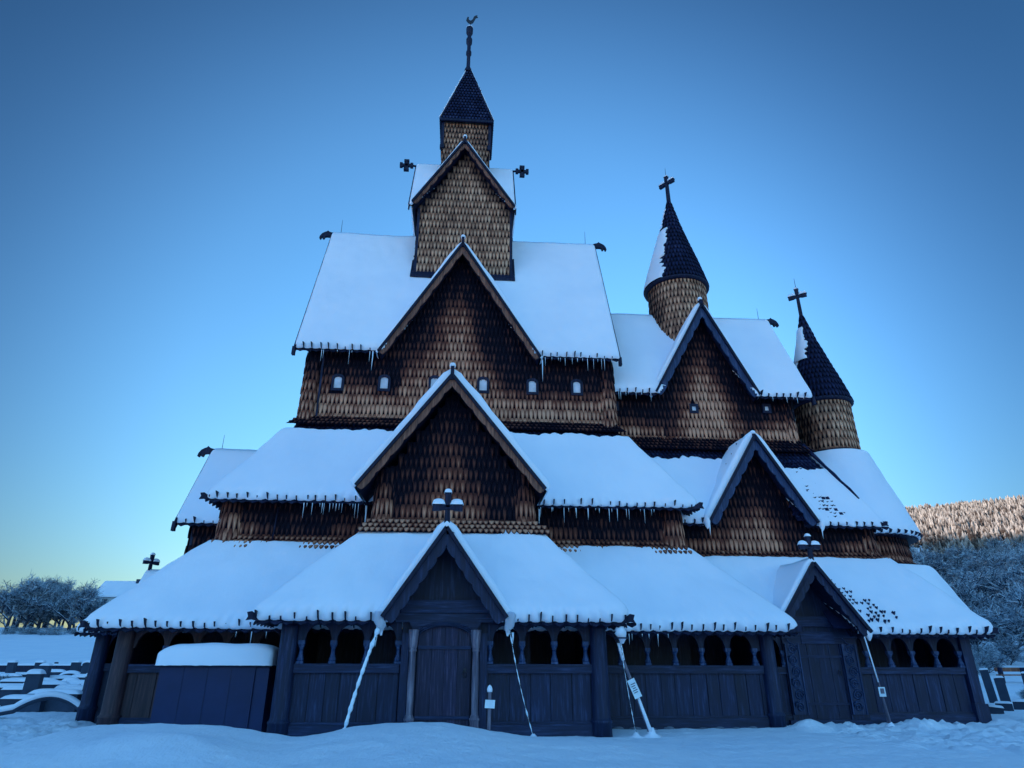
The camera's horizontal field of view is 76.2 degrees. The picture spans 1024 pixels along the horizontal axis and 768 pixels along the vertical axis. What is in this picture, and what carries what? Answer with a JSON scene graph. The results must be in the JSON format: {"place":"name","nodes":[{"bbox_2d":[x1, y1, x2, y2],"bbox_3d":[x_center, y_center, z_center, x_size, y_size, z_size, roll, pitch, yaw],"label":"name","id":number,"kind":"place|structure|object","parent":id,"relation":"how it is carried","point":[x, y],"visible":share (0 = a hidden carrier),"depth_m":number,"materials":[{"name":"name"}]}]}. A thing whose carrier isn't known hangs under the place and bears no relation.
{"place":"outdoors","nodes":[
{"label":"outdoors","id":0,"kind":"place"},
{"bbox_2d":[0,545,1023,767],"bbox_3d":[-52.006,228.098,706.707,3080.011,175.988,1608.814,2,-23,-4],"label":"ground","id":1,"kind":"structure","parent":0,"point":[47,740],"depth_m":11.45,"materials":[{"name":"white snow"}]},
{"bbox_2d":[0,673,21,678],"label":"gravestone","id":2,"kind":"object","parent":1,"relation":"on","point":[12,675],"visible":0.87,"depth_m":32.63,"materials":[{"name":"stone"}]},
{"bbox_2d":[0,683,22,696],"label":"gravestone","id":3,"kind":"object","parent":1,"relation":"on","point":[2,685],"visible":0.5,"depth_m":25.82,"materials":[{"name":"stone"}]},
{"bbox_2d":[0,685,23,704],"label":"gravestone","id":4,"kind":"object","parent":1,"relation":"on","point":[11,689],"visible":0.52,"depth_m":22.97,"materials":[{"name":"stone"}]},
{"bbox_2d":[5,660,18,672],"bbox_3d":[-29.084,16.721,37.833,0.530,1.363,0.336,-3,-23,8],"label":"gravestone","id":5,"kind":"object","parent":1,"relation":"on","point":[11,667],"visible":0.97,"depth_m":37.88,"materials":[{"name":"stone"}]},
{"bbox_2d":[0,678,24,682],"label":"gravestone","id":6,"kind":"object","parent":1,"relation":"on","point":[14,680],"visible":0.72,"depth_m":28.69,"materials":[{"name":"stone"}]},
{"bbox_2d":[2,625,22,633],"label":"frosted bush","id":7,"kind":"object","parent":1,"relation":"on","point":[11,629],"visible":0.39,"depth_m":91.47,"materials":[{"name":"white plant"}]},
{"bbox_2d":[4,586,25,626],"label":"frosted tree","id":8,"kind":"object","parent":1,"relation":"on","point":[13,622],"depth_m":110.80,"materials":[{"name":"white plant"}]},
{"bbox_2d":[0,580,42,630],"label":"frosted tree","id":9,"kind":"object","parent":1,"relation":"on","point":[6,599],"visible":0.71,"depth_m":93.48,"materials":[{"name":"white plant"}]},
{"bbox_2d":[0,694,44,711],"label":"gravestone","id":10,"kind":"object","parent":1,"relation":"on","point":[16,698],"visible":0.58,"depth_m":20.27,"materials":[{"name":"stone"}]},
{"bbox_2d":[1,570,45,627],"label":"frosted tree","id":11,"kind":"object","parent":1,"relation":"on","point":[29,581],"visible":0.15,"depth_m":101.09,"materials":[{"name":"white plant"}]},
{"bbox_2d":[8,590,49,628],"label":"frosted tree","id":12,"kind":"object","parent":1,"relation":"on","point":[31,609],"visible":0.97,"depth_m":94.96,"materials":[{"name":"white plant"}]},
{"bbox_2d":[16,626,41,634],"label":"frosted bush","id":13,"kind":"object","parent":1,"relation":"on","point":[28,630],"visible":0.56,"depth_m":90.52,"materials":[{"name":"white plant"}]},
{"bbox_2d":[21,669,45,693],"bbox_3d":[-16.676,10.639,22.653,0.530,1.382,0.336,2,-23,-4],"label":"gravestone","id":14,"kind":"object","parent":1,"relation":"on","point":[34,678],"visible":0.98,"depth_m":22.70,"materials":[{"name":"stone"}]},
{"bbox_2d":[10,576,62,627],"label":"frosted tree","id":15,"kind":"object","parent":1,"relation":"on","point":[31,624],"visible":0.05,"depth_m":105.64,"materials":[{"name":"white plant"}]},
{"bbox_2d":[0,691,80,715],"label":"arched grave kerb","id":16,"kind":"structure","parent":1,"relation":"on","point":[70,700],"depth_m":18.54,"materials":[{"name":"stone"}]},
{"bbox_2d":[34,660,46,668],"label":"gravestone","id":17,"kind":"object","parent":1,"relation":"on","point":[37,664],"visible":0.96,"depth_m":38.48,"materials":[{"name":"stone"}]},
{"bbox_2d":[0,662,81,671],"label":"fence","id":18,"kind":"object","parent":1,"relation":"on","point":[26,667],"visible":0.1,"depth_m":45.50,"materials":[{"name":"brown wood"}]},
{"bbox_2d":[17,575,66,629],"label":"frosted tree","id":19,"kind":"object","parent":1,"relation":"on","point":[47,592],"visible":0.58,"depth_m":96.66,"materials":[{"name":"white plant"}]},
{"bbox_2d":[21,680,69,688],"bbox_3d":[-18.214,12.029,25.411,1.691,0.890,0.336,4,-23,-8],"label":"gravestone","id":20,"kind":"object","parent":1,"relation":"on","point":[50,683],"visible":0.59,"depth_m":25.45,"materials":[{"name":"stone"}]},
{"bbox_2d":[39,663,53,677],"bbox_3d":[-23.505,14.721,32.749,0.530,1.353,0.336,-3,-23,7],"label":"gravestone","id":21,"kind":"object","parent":1,"relation":"on","point":[47,667],"visible":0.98,"depth_m":32.82,"materials":[{"name":"stone"}]},
{"bbox_2d":[36,624,66,634],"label":"frosted bush","id":22,"kind":"object","parent":1,"relation":"on","point":[53,630],"visible":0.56,"depth_m":90.14,"materials":[{"name":"white plant"}]},
{"bbox_2d":[37,599,71,626],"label":"frosted tree","id":23,"kind":"object","parent":1,"relation":"on","point":[56,617],"visible":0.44,"depth_m":98.87,"materials":[{"name":"white plant"}]},
{"bbox_2d":[28,688,82,711],"bbox_3d":[-14.391,10.046,20.527,1.748,0.854,0.336,-2,-23,5],"label":"gravestone","id":24,"kind":"object","parent":1,"relation":"on","point":[53,706],"visible":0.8,"depth_m":20.43,"materials":[{"name":"stone"}]},
{"bbox_2d":[50,669,65,675],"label":"gravestone","id":25,"kind":"object","parent":1,"relation":"on","point":[56,671],"visible":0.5,"depth_m":37.89,"materials":[{"name":"stone"}]},
{"bbox_2d":[50,675,70,680],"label":"gravestone","id":26,"kind":"object","parent":1,"relation":"on","point":[59,677],"visible":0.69,"depth_m":33.08,"materials":[{"name":"stone"}]},
{"bbox_2d":[44,575,77,627],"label":"frosted tree","id":27,"kind":"object","parent":1,"relation":"on","point":[70,583],"visible":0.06,"depth_m":106.68,"materials":[{"name":"white plant"}]},
{"bbox_2d":[55,684,82,688],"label":"gravestone","id":28,"kind":"object","parent":1,"relation":"on","point":[61,686],"visible":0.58,"depth_m":23.03,"materials":[{"name":"stone"}]},
{"bbox_2d":[36,578,102,629],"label":"frosted tree","id":29,"kind":"object","parent":1,"relation":"on","point":[76,599],"visible":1,"depth_m":97.02,"materials":[{"name":"white plant"}]},
{"bbox_2d":[59,670,80,675],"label":"gravestone","id":30,"kind":"object","parent":1,"relation":"on","point":[71,672],"visible":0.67,"depth_m":37.59,"materials":[{"name":"stone"}]},
{"bbox_2d":[61,677,79,680],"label":"gravestone","id":31,"kind":"object","parent":1,"relation":"on","point":[70,678],"visible":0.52,"depth_m":28.81,"materials":[{"name":"stone"}]},
{"bbox_2d":[61,686,82,689],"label":"gravestone","id":32,"kind":"object","parent":1,"relation":"on","point":[75,687],"visible":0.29,"depth_m":22.40,"materials":[{"name":"stone"}]},
{"bbox_2d":[67,617,79,627],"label":"frosted tree","id":33,"kind":"object","parent":1,"relation":"on","point":[73,622],"visible":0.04,"depth_m":113.37,"materials":[{"name":"white plant"}]},
{"bbox_2d":[70,660,81,671],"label":"gravestone","id":34,"kind":"object","parent":1,"relation":"on","point":[75,665],"visible":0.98,"depth_m":38.64,"materials":[{"name":"stone"}]},
{"bbox_2d":[67,680,84,684],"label":"gravestone","id":35,"kind":"object","parent":1,"relation":"on","point":[80,682],"visible":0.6,"depth_m":28.37,"materials":[{"name":"stone"}]},
{"bbox_2d":[70,674,85,679],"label":"gravestone","id":36,"kind":"object","parent":1,"relation":"on","point":[80,676],"visible":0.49,"depth_m":33.14,"materials":[{"name":"stone"}]},
{"bbox_2d":[80,659,90,673],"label":"gravestone","id":37,"kind":"object","parent":1,"relation":"on","point":[85,666],"visible":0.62,"depth_m":37.86,"materials":[{"name":"stone"}]},
{"bbox_2d":[70,587,102,620],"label":"frosted tree","id":38,"kind":"object","parent":1,"relation":"on","point":[87,612],"visible":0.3,"depth_m":101.29,"materials":[{"name":"white plant"}]},
{"bbox_2d":[89,600,107,611],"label":"frosted tree","id":39,"kind":"object","parent":1,"relation":"on","point":[93,609],"visible":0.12,"depth_m":100.66,"materials":[{"name":"white plant"}]},
{"bbox_2d":[97,579,140,602],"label":"distant house","id":40,"kind":"structure","parent":1,"relation":"on","point":[110,590],"depth_m":123.60,"materials":[{"name":"stone"}]},
{"bbox_2d":[150,643,278,732],"bbox_3d":[-6.786,7.126,14.989,2.600,2.199,1.100,2,-23,-4],"label":"covered board box","id":41,"kind":"object","parent":1,"relation":"on","point":[227,684],"visible":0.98,"depth_m":14.70,"materials":[{"name":"brown wood"}]},
{"bbox_2d":[485,685,494,730],"bbox_3d":[-0.445,6.674,12.950,0.208,1.280,0.122,2,-23,-4],"label":"sign post","id":42,"kind":"object","parent":1,"relation":"on","point":[489,703],"visible":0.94,"depth_m":13.00,"materials":[{"name":"grey wood"}]},
{"bbox_2d":[74,15,999,736],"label":"stave church","id":43,"kind":"structure","parent":1,"relation":"on","point":[478,453],"depth_m":18.58,"materials":[{"name":"brown wood"}]},
{"bbox_2d":[331,374,344,390],"bbox_3d":[-5.818,-0.041,21.838,0.410,0.600,0.140,2,-23,-4],"label":"window","id":44,"kind":"structure","parent":43,"relation":"in","point":[337,384],"depth_m":21.79,"materials":[{"name":"white glass"}]},
{"bbox_2d":[342,628,379,728],"bbox_3d":[-3.280,6.116,13.480,0.901,2.065,0.702,2,-23,-4],"label":"drain chain","id":45,"kind":"object","parent":43,"relation":"hanging from","point":[362,671],"visible":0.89,"depth_m":13.58,"materials":[{"name":"white"}]},
{"bbox_2d":[377,374,390,391],"bbox_3d":[-4.292,-0.021,21.953,0.410,0.600,0.140,2,-23,-4],"label":"window","id":46,"kind":"structure","parent":43,"relation":"in","point":[384,381],"depth_m":21.91,"materials":[{"name":"white glass"}]},
{"bbox_2d":[428,375,438,389],"bbox_3d":[-2.617,0.004,22.078,0.410,0.600,0.140,2,-23,-4],"label":"window","id":47,"kind":"structure","parent":43,"relation":"in","point":[431,379],"depth_m":22.08,"materials":[{"name":"white glass"}]},
{"bbox_2d":[414,626,470,725],"bbox_3d":[-1.519,6.510,14.446,1.190,2.240,0.120,2,-23,-4],"label":"door","id":48,"kind":"structure","parent":43,"relation":"in","point":[452,669],"depth_m":14.45,"materials":[{"name":"brown wood"}]},
{"bbox_2d":[477,376,488,393],"bbox_3d":[-0.981,0.047,22.193,0.410,0.600,0.140,2,-23,-4],"label":"window","id":49,"kind":"structure","parent":43,"relation":"in","point":[482,385],"depth_m":22.15,"materials":[{"name":"white glass"}]},
{"bbox_2d":[509,630,536,736],"bbox_3d":[0.428,6.306,13.720,0.720,2.162,0.747,12,-26,-26],"label":"drain chain","id":50,"kind":"object","parent":43,"relation":"hanging from","point":[532,734],"visible":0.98,"depth_m":13.75,"materials":[{"name":"white"}]},
{"bbox_2d":[526,378,538,394],"bbox_3d":[0.694,0.100,22.306,0.410,0.600,0.140,2,-23,-4],"label":"window","id":51,"kind":"structure","parent":43,"relation":"in","point":[532,388],"depth_m":22.25,"materials":[{"name":"white glass"}]},
{"bbox_2d":[571,379,582,395],"bbox_3d":[2.220,0.129,22.417,0.410,0.600,0.140,2,-23,-4],"label":"window","id":52,"kind":"structure","parent":43,"relation":"in","point":[576,384],"depth_m":22.37,"materials":[{"name":"white glass"}]},
{"bbox_2d":[620,643,645,737],"bbox_3d":[2.696,6.756,14.509,0.720,2.059,0.702,2,-23,-4],"label":"drain chain","id":53,"kind":"object","parent":43,"relation":"hanging from","point":[635,735],"visible":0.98,"depth_m":14.26,"materials":[{"name":"white"}]},
{"bbox_2d":[689,404,698,413],"bbox_3d":[6.455,0.886,23.203,0.310,0.350,0.140,2,-23,-4],"label":"window","id":54,"kind":"structure","parent":43,"relation":"in","point":[694,408],"depth_m":23.16,"materials":[{"name":"white glass"}]},
{"bbox_2d":[761,404,771,413],"bbox_3d":[9.117,0.897,23.414,0.310,0.350,0.140,2,-23,-4],"label":"window","id":55,"kind":"structure","parent":43,"relation":"in","point":[766,408],"depth_m":23.37,"materials":[{"name":"white glass"}]},
{"bbox_2d":[799,632,851,719],"bbox_3d":[8.308,7.789,17.481,1.180,2.140,0.115,2,-23,-4],"label":"door","id":56,"kind":"structure","parent":43,"relation":"in","point":[827,698],"depth_m":17.45,"materials":[{"name":"brown wood"}]},
{"bbox_2d":[615,626,660,737],"bbox_3d":[2.831,6.673,14.594,1.258,2.320,0.775,8,-24,-18],"label":"leaning drain pole","id":57,"kind":"object","parent":1,"relation":"on","point":[620,633],"visible":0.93,"depth_m":14.47,"materials":[{"name":"white wood"}]},
{"bbox_2d":[864,637,894,726],"bbox_3d":[9.390,7.586,16.584,0.389,2.182,0.305,18,-29,-36],"label":"leaning drain pole","id":58,"kind":"object","parent":1,"relation":"on","point":[882,692],"visible":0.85,"depth_m":16.44,"materials":[{"name":"wood"}]},
{"bbox_2d":[910,546,918,554],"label":"frosted tree","id":59,"kind":"object","parent":1,"relation":"on","point":[914,551],"visible":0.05,"depth_m":192.80,"materials":[{"name":"white plant"}]},
{"bbox_2d":[912,545,941,560],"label":"frosted tree","id":60,"kind":"object","parent":1,"relation":"on","point":[930,552],"visible":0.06,"depth_m":182.12,"materials":[{"name":"white plant"}]},
{"bbox_2d":[913,549,942,565],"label":"frosted tree","id":61,"kind":"object","parent":1,"relation":"on","point":[930,556],"visible":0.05,"depth_m":168.21,"materials":[{"name":"white plant"}]},
{"bbox_2d":[912,548,955,573],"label":"frosted tree","id":62,"kind":"object","parent":1,"relation":"on","point":[937,566],"visible":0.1,"depth_m":149.80,"materials":[{"name":"white plant"}]},
{"bbox_2d":[929,549,951,565],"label":"frosted tree","id":63,"kind":"object","parent":1,"relation":"on","point":[944,557],"visible":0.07,"depth_m":206.93,"materials":[{"name":"white plant"}]},
{"bbox_2d":[935,559,970,585],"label":"frosted tree","id":64,"kind":"object","parent":1,"relation":"on","point":[951,576],"visible":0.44,"depth_m":150.45,"materials":[{"name":"white plant"}]},
{"bbox_2d":[943,544,971,570],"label":"frosted tree","id":65,"kind":"object","parent":1,"relation":"on","point":[958,561],"visible":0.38,"depth_m":176.95,"materials":[{"name":"white plant"}]},
{"bbox_2d":[941,574,981,597],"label":"frosted tree","id":66,"kind":"object","parent":1,"relation":"on","point":[957,587],"visible":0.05,"depth_m":117.84,"materials":[{"name":"white plant"}]},
{"bbox_2d":[905,495,1023,578],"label":"hillside forest","id":67,"kind":"object","parent":1,"relation":"on","point":[973,524],"visible":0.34,"depth_m":355.02,"materials":[{"name":"plant"}]},
{"bbox_2d":[971,608,986,618],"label":"frosted tree","id":68,"kind":"object","parent":1,"relation":"on","point":[976,612],"visible":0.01,"depth_m":60.57,"materials":[{"name":"white plant"}]},
{"bbox_2d":[950,578,1010,650],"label":"frosted tree","id":69,"kind":"object","parent":1,"relation":"on","point":[969,601],"visible":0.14,"depth_m":70.10,"materials":[{"name":"white plant"}]},
{"bbox_2d":[975,659,985,674],"bbox_3d":[26.927,17.171,38.507,2.145,1.923,2.472,4,-23,-8],"label":"frosted bush","id":70,"kind":"object","parent":1,"relation":"on","point":[977,668],"visible":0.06,"depth_m":38.00,"materials":[{"name":"white plant"}]},
{"bbox_2d":[957,547,1015,600],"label":"frosted tree","id":71,"kind":"object","parent":1,"relation":"on","point":[977,561],"visible":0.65,"depth_m":158.61,"materials":[{"name":"white plant"}]},
{"bbox_2d":[955,564,1019,599],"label":"frosted tree","id":72,"kind":"object","parent":1,"relation":"on","point":[982,577],"visible":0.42,"depth_m":124.04,"materials":[{"name":"white plant"}]},
{"bbox_2d":[979,668,997,702],"bbox_3d":[19.259,12.267,26.335,0.318,1.490,0.192,-17,-28,27],"label":"gravestone","id":73,"kind":"object","parent":1,"relation":"on","point":[988,686],"visible":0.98,"depth_m":26.34,"materials":[{"name":"stone"}]},
{"bbox_2d":[973,650,1004,665],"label":"frosted bush","id":74,"kind":"object","parent":1,"relation":"on","point":[995,652],"visible":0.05,"depth_m":50.13,"materials":[{"name":"white plant"}]},
{"bbox_2d":[971,643,1012,672],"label":"frosted bush","id":75,"kind":"object","parent":1,"relation":"on","point":[983,657],"visible":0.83,"depth_m":45.32,"materials":[{"name":"white plant"}]},
{"bbox_2d":[961,579,1023,660],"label":"frosted tree","id":76,"kind":"object","parent":1,"relation":"on","point":[996,601],"visible":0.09,"depth_m":88.27,"materials":[{"name":"white plant"}]},
{"bbox_2d":[973,604,1019,644],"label":"frosted tree","id":77,"kind":"object","parent":1,"relation":"on","point":[1001,631],"visible":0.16,"depth_m":64.70,"materials":[{"name":"white plant"}]},
{"bbox_2d":[989,704,1003,713],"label":"gravestone","id":78,"kind":"object","parent":1,"relation":"on","point":[996,709],"visible":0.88,"depth_m":20.95,"materials":[{"name":"stone"}]},
{"bbox_2d":[984,532,1015,555],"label":"frosted tree","id":79,"kind":"object","parent":1,"relation":"on","point":[992,545],"visible":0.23,"depth_m":210.31,"materials":[{"name":"white plant"}]},
{"bbox_2d":[977,556,1023,592],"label":"frosted tree","id":80,"kind":"object","parent":1,"relation":"on","point":[1016,571],"visible":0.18,"depth_m":130.09,"materials":[{"name":"white plant"}]},
{"bbox_2d":[993,676,1010,701],"bbox_3d":[18.349,11.572,24.370,0.339,1.240,0.192,-16,-28,27],"label":"gravestone","id":81,"kind":"object","parent":1,"relation":"on","point":[1002,690],"visible":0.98,"depth_m":24.41,"materials":[{"name":"stone"}]},
{"bbox_2d":[984,543,1019,566],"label":"frosted tree","id":82,"kind":"object","parent":1,"relation":"on","point":[999,554],"visible":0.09,"depth_m":179.69,"materials":[{"name":"white plant"}]},
{"bbox_2d":[981,576,1023,646],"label":"frosted tree","id":83,"kind":"object","parent":1,"relation":"on","point":[1015,613],"visible":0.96,"depth_m":57.52,"materials":[{"name":"white plant"}]},
{"bbox_2d":[981,633,1023,664],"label":"frosted bush","id":84,"kind":"object","parent":1,"relation":"on","point":[1007,646],"visible":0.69,"depth_m":55.31,"materials":[{"name":"white plant"}]},
{"bbox_2d":[994,701,1013,710],"bbox_3d":[16.736,11.043,22.164,0.530,0.500,0.192,-13,-26,29],"label":"gravestone","id":85,"kind":"object","parent":1,"relation":"on","point":[1007,705],"visible":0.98,"depth_m":22.13,"materials":[{"name":"stone"}]},
{"bbox_2d":[989,576,1023,613],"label":"frosted tree","id":86,"kind":"object","parent":1,"relation":"on","point":[1002,587],"visible":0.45,"depth_m":67.92,"materials":[{"name":"white plant"}]},
{"bbox_2d":[994,667,1023,682],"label":"garden bench","id":87,"kind":"object","parent":1,"relation":"on","point":[1000,670],"visible":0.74,"depth_m":39.55,"materials":[{"name":"brown wood"}]},
{"bbox_2d":[996,545,1023,575],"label":"frosted tree","id":88,"kind":"object","parent":1,"relation":"on","point":[1020,557],"visible":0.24,"depth_m":163.57,"materials":[{"name":"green plant"}]},
{"bbox_2d":[1001,540,1023,558],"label":"frosted tree","id":89,"kind":"object","parent":1,"relation":"on","point":[1019,546],"visible":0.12,"depth_m":178.96,"materials":[{"name":"white plant"}]},
{"bbox_2d":[1011,699,1023,709],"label":"gravestone","id":90,"kind":"object","parent":1,"relation":"on","point":[1018,704],"visible":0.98,"depth_m":22.67,"materials":[{"name":"stone"}]},
{"bbox_2d":[1014,569,1023,589],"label":"frosted tree","id":91,"kind":"object","parent":1,"relation":"on","point":[1022,578],"visible":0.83,"depth_m":123.50,"materials":[{"name":"white plant"}]},
{"bbox_2d":[1015,686,1023,698],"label":"frosted bush","id":92,"kind":"object","parent":1,"relation":"on","point":[1021,694],"visible":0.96,"depth_m":29.18,"materials":[{"name":"white plant"}]},
{"bbox_2d":[1017,649,1023,662],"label":"frosted bush","id":93,"kind":"object","parent":1,"relation":"on","point":[1020,659],"visible":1,"depth_m":49.56,"materials":[{"name":"white plant"}]},
{"bbox_2d":[0,0,1023,627],"label":"sky","id":94,"kind":"structure","parent":0,"point":[173,173],"materials":[{"name":"blue"}]}
]}

